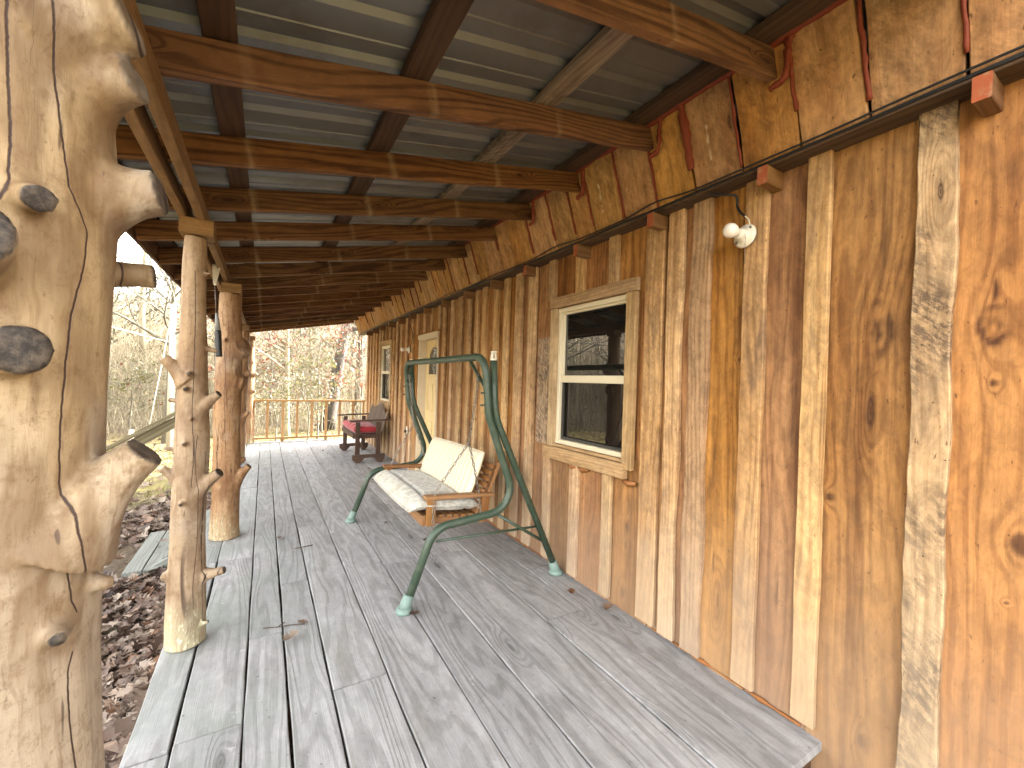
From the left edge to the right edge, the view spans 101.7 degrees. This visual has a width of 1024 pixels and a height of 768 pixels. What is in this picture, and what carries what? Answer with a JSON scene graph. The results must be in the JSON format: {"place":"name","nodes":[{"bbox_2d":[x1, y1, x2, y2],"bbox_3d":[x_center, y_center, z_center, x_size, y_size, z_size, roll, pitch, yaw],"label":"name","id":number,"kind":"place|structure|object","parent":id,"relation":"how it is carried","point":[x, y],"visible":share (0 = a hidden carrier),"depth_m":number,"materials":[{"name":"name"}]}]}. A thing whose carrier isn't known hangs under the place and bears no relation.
{"place":"outdoors","nodes":[
{"label":"outdoors","id":0,"kind":"place"},
{"bbox_2d":[116,232,179,299],"label":"sky","id":1,"kind":"structure","parent":0,"point":[120,241],"materials":[{"name":"white"}]},
{"bbox_2d":[101,292,366,767],"bbox_3d":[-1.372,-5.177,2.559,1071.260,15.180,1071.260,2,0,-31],"label":"ground","id":2,"kind":"structure","parent":0,"point":[116,566],"depth_m":9.77,"materials":[{"name":"brown soil"}]},
{"bbox_2d":[110,254,148,348],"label":"bare tree","id":3,"kind":"object","parent":2,"relation":"on","point":[123,311],"visible":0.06,"depth_m":18.06,"materials":[{"name":"beige plant"}]},
{"bbox_2d":[107,343,175,429],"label":"leafy sapling","id":4,"kind":"object","parent":2,"relation":"on","point":[142,378],"visible":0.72,"depth_m":14.31,"materials":[{"name":"grey plant"}]},
{"bbox_2d":[113,304,174,446],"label":"bare tree","id":5,"kind":"object","parent":2,"relation":"on","point":[171,331],"visible":0.61,"depth_m":12.47,"materials":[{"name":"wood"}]},
{"bbox_2d":[108,254,180,398],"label":"bare tree","id":6,"kind":"object","parent":2,"relation":"on","point":[135,299],"visible":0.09,"depth_m":24.16,"materials":[{"name":"grey plant"}]},
{"bbox_2d":[111,233,179,415],"bbox_3d":[-19.840,-6.923,21.632,7.921,17.246,8.604,2,0,-26],"label":"bare tree","id":7,"kind":"object","parent":2,"relation":"on","point":[145,255],"visible":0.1,"depth_m":21.41,"materials":[{"name":"beige plant"}]},
{"bbox_2d":[112,239,180,396],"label":"bare tree","id":8,"kind":"object","parent":2,"relation":"on","point":[150,315],"visible":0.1,"depth_m":24.57,"materials":[{"name":"beige plant"}]},
{"bbox_2d":[116,234,179,361],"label":"bare tree","id":9,"kind":"object","parent":2,"relation":"on","point":[139,289],"visible":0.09,"depth_m":25.85,"materials":[{"name":"beige plant"}]},
{"bbox_2d":[127,259,179,350],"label":"bare tree","id":10,"kind":"object","parent":2,"relation":"on","point":[155,313],"visible":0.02,"depth_m":27.03,"materials":[{"name":"beige plant"}]},
{"bbox_2d":[106,391,213,452],"bbox_3d":[-3.304,1.001,3.564,1.271,1.926,0.138,2,0,-31],"label":"stair rail","id":11,"kind":"object","parent":2,"relation":"on","point":[156,431],"visible":0.21,"depth_m":3.61,"materials":[{"name":"wood"}]},
{"bbox_2d":[112,234,214,443],"bbox_3d":[-12.182,-3.342,13.568,7.346,10.854,5.294,2,0,-14],"label":"bare tree","id":12,"kind":"object","parent":2,"relation":"on","point":[174,293],"visible":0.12,"depth_m":13.80,"materials":[{"name":"grey plant"}]},
{"bbox_2d":[115,289,214,343],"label":"bare tree","id":13,"kind":"object","parent":2,"relation":"on","point":[166,313],"visible":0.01,"depth_m":24.27,"materials":[{"name":"beige plant"}]},
{"bbox_2d":[121,510,209,577],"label":"porch steps","id":14,"kind":"structure","parent":2,"relation":"on","point":[150,554],"depth_m":4.17,"materials":[{"name":"grey wood"}]},
{"bbox_2d":[121,258,211,375],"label":"bare tree","id":15,"kind":"object","parent":2,"relation":"on","point":[145,351],"visible":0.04,"depth_m":21.01,"materials":[{"name":"beige plant"}]},
{"bbox_2d":[122,237,213,344],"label":"bare tree","id":16,"kind":"object","parent":2,"relation":"on","point":[162,284],"visible":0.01,"depth_m":26.32,"materials":[{"name":"grey plant"}]},
{"bbox_2d":[148,276,214,390],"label":"bare tree","id":17,"kind":"object","parent":2,"relation":"on","point":[178,330],"visible":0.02,"depth_m":27.59,"materials":[{"name":"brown plant"}]},
{"bbox_2d":[109,278,303,410],"bbox_3d":[-11.096,-1.099,16.044,5.272,6.340,4.082,2,0,-13],"label":"leafy sapling","id":18,"kind":"object","parent":2,"relation":"on","point":[210,367],"visible":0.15,"depth_m":15.78,"materials":[{"name":"brown plant"}]},
{"bbox_2d":[152,260,290,361],"bbox_3d":[-15.345,-5.099,22.942,7.224,14.002,5.760,2,0,-23],"label":"bare tree","id":19,"kind":"object","parent":2,"relation":"on","point":[207,332],"visible":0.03,"depth_m":22.59,"materials":[{"name":"brown plant"}]},
{"bbox_2d":[106,427,341,504],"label":"grass","id":20,"kind":"structure","parent":2,"relation":"on","point":[170,457],"depth_m":11.31,"materials":[{"name":"beige plant"}]},
{"bbox_2d":[101,423,349,767],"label":"leaf litter","id":21,"kind":"object","parent":2,"relation":"on","point":[127,671],"visible":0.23,"depth_m":2.96,"materials":[{"name":"brown plant"}]},
{"bbox_2d":[119,438,821,767],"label":"porch deck","id":22,"kind":"structure","parent":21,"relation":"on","point":[502,650],"depth_m":2.17,"materials":[{"name":"grey wood"}]},
{"bbox_2d":[0,0,168,767],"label":"log post","id":23,"kind":"object","parent":22,"relation":"on","point":[77,201],"visible":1,"depth_m":0.67,"materials":[{"name":"beige wood"}]},
{"bbox_2d":[158,215,225,652],"bbox_3d":[-1.729,0.268,2.280,0.319,2.309,0.207,2,0,-31],"label":"log post","id":24,"kind":"object","parent":22,"relation":"on","point":[187,575],"visible":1,"depth_m":2.23,"materials":[{"name":"beige wood"}]},
{"bbox_2d":[208,282,251,540],"bbox_3d":[-2.539,0.244,3.799,0.314,2.293,0.237,2,0,-31],"label":"log post","id":25,"kind":"object","parent":22,"relation":"on","point":[228,460],"visible":0.93,"depth_m":3.70,"materials":[{"name":"brown wood"}]},
{"bbox_2d":[240,325,250,462],"bbox_3d":[-4.505,0.171,6.926,0.296,2.294,0.236,2,0,-31],"label":"log post","id":26,"kind":"object","parent":22,"relation":"on","point":[246,336],"visible":0.42,"depth_m":6.89,"materials":[{"name":"brown wood"}]},
{"bbox_2d":[245,336,257,443],"bbox_3d":[-5.603,0.130,8.909,0.285,2.296,0.233,2,0,-31],"label":"log post","id":27,"kind":"object","parent":22,"relation":"on","point":[249,423],"visible":0.52,"depth_m":8.86,"materials":[{"name":"beige wood"}]},
{"bbox_2d":[263,622,302,628],"bbox_3d":[-1.348,1.421,2.465,0.216,0.009,0.043,2,0,-16],"label":"twig","id":28,"kind":"object","parent":22,"relation":"on","point":[282,626],"visible":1,"depth_m":2.45,"materials":[{"name":"wood"}]},
{"bbox_2d":[283,630,298,640],"bbox_3d":[-1.234,1.406,2.329,0.083,0.030,0.078,2,0,-31],"label":"fallen leaf","id":29,"kind":"object","parent":22,"relation":"on","point":[293,633],"visible":1,"depth_m":2.34,"materials":[{"name":"brown plant"}]},
{"bbox_2d":[253,399,365,442],"bbox_3d":[-4.632,0.832,9.621,2.380,0.936,0.104,2,0,-31],"label":"porch railing","id":30,"kind":"object","parent":22,"relation":"on","point":[283,437],"visible":0.84,"depth_m":9.47,"materials":[{"name":"brown wood"}]},
{"bbox_2d":[338,403,390,462],"bbox_3d":[-2.837,0.857,7.931,0.700,1.010,1.460,2,0,-31],"label":"rocking chair","id":31,"kind":"object","parent":22,"relation":"on","point":[377,415],"visible":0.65,"depth_m":7.45,"materials":[{"name":"brown wood"}]},
{"bbox_2d":[342,420,375,432],"bbox_3d":[-2.886,0.795,7.901,0.442,0.167,1.332,2,0,-31],"label":"bench cushion","id":32,"kind":"object","parent":31,"relation":"on","point":[367,427],"visible":0.81,"depth_m":7.43,"materials":[{"name":"red fabric"}]},
{"bbox_2d":[345,351,562,616],"bbox_3d":[-0.631,0.598,3.768,1.305,1.695,2.010,2,0,-31],"label":"porch swing","id":33,"kind":"object","parent":22,"relation":"on","point":[430,516],"visible":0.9,"depth_m":3.08,"materials":[{"name":"green paint"}]},
{"bbox_2d":[373,470,478,512],"bbox_3d":[-0.798,0.907,3.653,0.583,0.167,1.211,2,0,-31],"label":"seat cushion","id":34,"kind":"object","parent":33,"relation":"on","point":[406,490],"visible":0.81,"depth_m":3.36,"materials":[{"name":"fabric"}]},
{"bbox_2d":[420,437,484,492],"bbox_3d":[-0.592,0.752,3.853,0.195,0.424,1.212,2,0,-31],"label":"back cushion","id":35,"kind":"object","parent":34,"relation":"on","point":[440,457],"visible":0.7,"depth_m":3.69,"materials":[{"name":"fabric"}]},
{"bbox_2d":[603,603,612,609],"bbox_3d":[0.631,1.465,2.756,0.076,0.025,0.078,2,0,-15],"label":"fallen leaf","id":36,"kind":"object","parent":22,"relation":"on","point":[607,606],"visible":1,"depth_m":2.76,"materials":[{"name":"brown plant"}]},
{"bbox_2d":[106,287,367,440],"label":"undergrowth","id":37,"kind":"object","parent":2,"relation":"on","point":[119,354],"visible":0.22,"depth_m":19.53,"materials":[{"name":"beige plant"}]},
{"bbox_2d":[206,315,335,435],"bbox_3d":[-8.630,-3.124,15.703,5.727,10.643,5.686,2,0,-31],"label":"bare tree","id":38,"kind":"object","parent":2,"relation":"on","point":[287,425],"visible":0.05,"depth_m":15.80,"materials":[{"name":"beige plant"}]},
{"bbox_2d":[207,317,335,406],"bbox_3d":[-7.893,-1.237,13.666,4.216,6.595,3.303,2,0,-33],"label":"leafy sapling","id":39,"kind":"object","parent":2,"relation":"on","point":[264,345],"visible":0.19,"depth_m":13.76,"materials":[{"name":"brown plant"}]},
{"bbox_2d":[252,326,318,425],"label":"leafy sapling","id":40,"kind":"object","parent":2,"relation":"on","point":[271,363],"visible":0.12,"depth_m":19.04,"materials":[{"name":"brown plant"}]},
{"bbox_2d":[253,360,324,440],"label":"leafy sapling","id":41,"kind":"object","parent":2,"relation":"on","point":[284,391],"visible":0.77,"depth_m":12.38,"materials":[{"name":"grey plant"}]},
{"bbox_2d":[272,328,305,379],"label":"bare tree","id":42,"kind":"object","parent":2,"relation":"on","point":[292,342],"visible":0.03,"depth_m":35.65,"materials":[{"name":"grey plant"}]},
{"bbox_2d":[253,328,336,408],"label":"bare tree","id":43,"kind":"object","parent":2,"relation":"on","point":[274,342],"visible":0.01,"depth_m":21.78,"materials":[{"name":"beige plant"}]},
{"bbox_2d":[255,344,354,439],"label":"leafy sapling","id":44,"kind":"object","parent":2,"relation":"on","point":[306,382],"visible":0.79,"depth_m":14.23,"materials":[{"name":"grey plant"}]},
{"bbox_2d":[257,328,355,406],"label":"bare tree","id":45,"kind":"object","parent":2,"relation":"on","point":[293,341],"depth_m":25.43,"materials":[{"name":"brown plant"}]},
{"bbox_2d":[254,323,365,439],"bbox_3d":[-6.759,-0.532,15.087,4.461,5.365,3.454,2,0,2],"label":"leafy sapling","id":46,"kind":"object","parent":2,"relation":"on","point":[345,360],"visible":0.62,"depth_m":15.02,"materials":[{"name":"grey plant"}]},
{"bbox_2d":[290,328,329,397],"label":"bare tree","id":47,"kind":"object","parent":2,"relation":"on","point":[301,331],"visible":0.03,"depth_m":28.93,"materials":[{"name":"grey plant"}]},
{"bbox_2d":[257,324,364,418],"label":"leafy sapling","id":48,"kind":"object","parent":2,"relation":"on","point":[304,333],"visible":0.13,"depth_m":21.89,"materials":[{"name":"brown plant"}]},
{"bbox_2d":[256,327,366,432],"bbox_3d":[-8.202,-0.379,17.444,4.748,4.893,4.816,2,0,-13],"label":"leafy sapling","id":49,"kind":"object","parent":2,"relation":"on","point":[332,384],"visible":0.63,"depth_m":17.10,"materials":[{"name":"grey plant"}]},
{"bbox_2d":[307,323,357,402],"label":"bare tree","id":50,"kind":"object","parent":2,"relation":"on","point":[351,355],"visible":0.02,"depth_m":29.89,"materials":[{"name":"brown plant"}]},
{"bbox_2d":[299,324,367,419],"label":"bare tree","id":51,"kind":"object","parent":2,"relation":"on","point":[357,390],"visible":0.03,"depth_m":22.38,"materials":[{"name":"grey plant"}]},
{"bbox_2d":[309,325,358,419],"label":"bare tree","id":52,"kind":"object","parent":2,"relation":"on","point":[317,347],"visible":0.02,"depth_m":23.18,"materials":[{"name":"brown plant"}]},
{"bbox_2d":[319,323,357,429],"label":"bare tree","id":53,"kind":"object","parent":2,"relation":"on","point":[331,411],"visible":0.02,"depth_m":18.43,"materials":[{"name":"brown plant"}]},
{"bbox_2d":[311,324,367,419],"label":"leafy sapling","id":54,"kind":"object","parent":2,"relation":"on","point":[359,350],"visible":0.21,"depth_m":16.76,"materials":[{"name":"brown plant"}]},
{"bbox_2d":[354,0,1023,767],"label":"cabin","id":55,"kind":"object","parent":2,"relation":"on","point":[780,470],"visible":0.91,"depth_m":1.82,"materials":[{"name":"brown wood"}]},
{"bbox_2d":[376,339,392,408],"bbox_3d":[-2.471,-0.196,8.195,0.114,1.304,0.990,2,0,-31],"label":"window","id":56,"kind":"structure","parent":55,"relation":"in","point":[385,354],"depth_m":8.32,"materials":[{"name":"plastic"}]},
{"bbox_2d":[401,426,407,462],"bbox_3d":[-1.845,1.045,6.936,0.284,0.698,0.059,2,0,34],"label":"outlet","id":57,"kind":"object","parent":55,"relation":"attached to","point":[406,430],"visible":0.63,"depth_m":6.88,"materials":[{"name":"white plastic"}]},
{"bbox_2d":[400,321,412,352],"bbox_3d":[-1.697,-0.717,6.730,0.170,0.616,0.184,2,0,-31],"label":"wall lamp","id":58,"kind":"object","parent":55,"relation":"attached to","point":[408,349],"visible":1,"depth_m":6.74,"materials":[{"name":"grey plastic"}]},
{"bbox_2d":[423,339,436,459],"bbox_3d":[-1.156,0.380,6.197,0.067,2.080,0.780,2,0,-31],"label":"door","id":59,"kind":"structure","parent":55,"relation":"in","point":[430,386],"depth_m":6.31,"materials":[{"name":"beige wood"}]},
{"bbox_2d":[116,0,836,332],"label":"porch roof","id":60,"kind":"structure","parent":55,"relation":"attached to","point":[326,162],"depth_m":1.89,"materials":[{"name":"wood"}]},
{"bbox_2d":[212,264,222,356],"bbox_3d":[-2.309,-0.574,3.269,0.083,0.721,0.046,2,0,-31],"label":"wind chime","id":61,"kind":"object","parent":60,"relation":"hanging from","point":[217,330],"visible":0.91,"depth_m":3.26,"materials":[{"name":"black metal"}]},
{"bbox_2d":[542,276,640,479],"bbox_3d":[0.564,-0.041,3.082,0.114,1.304,0.955,2,0,-31],"label":"window","id":62,"kind":"structure","parent":55,"relation":"in","point":[593,388],"depth_m":3.04,"materials":[{"name":"plastic"}]},
{"bbox_2d":[362,45,1023,332],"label":"electric cable","id":63,"kind":"object","parent":55,"relation":"on","point":[928,87],"visible":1,"depth_m":1.77,"materials":[{"name":"black plastic"}]},
{"bbox_2d":[709,192,756,263],"bbox_3d":[1.107,-0.789,2.079,0.170,0.425,0.220,2,0,3],"label":"wall lamp","id":64,"kind":"object","parent":55,"relation":"attached to","point":[744,236],"visible":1,"depth_m":2.01,"materials":[{"name":"grey plastic"}]}
]}

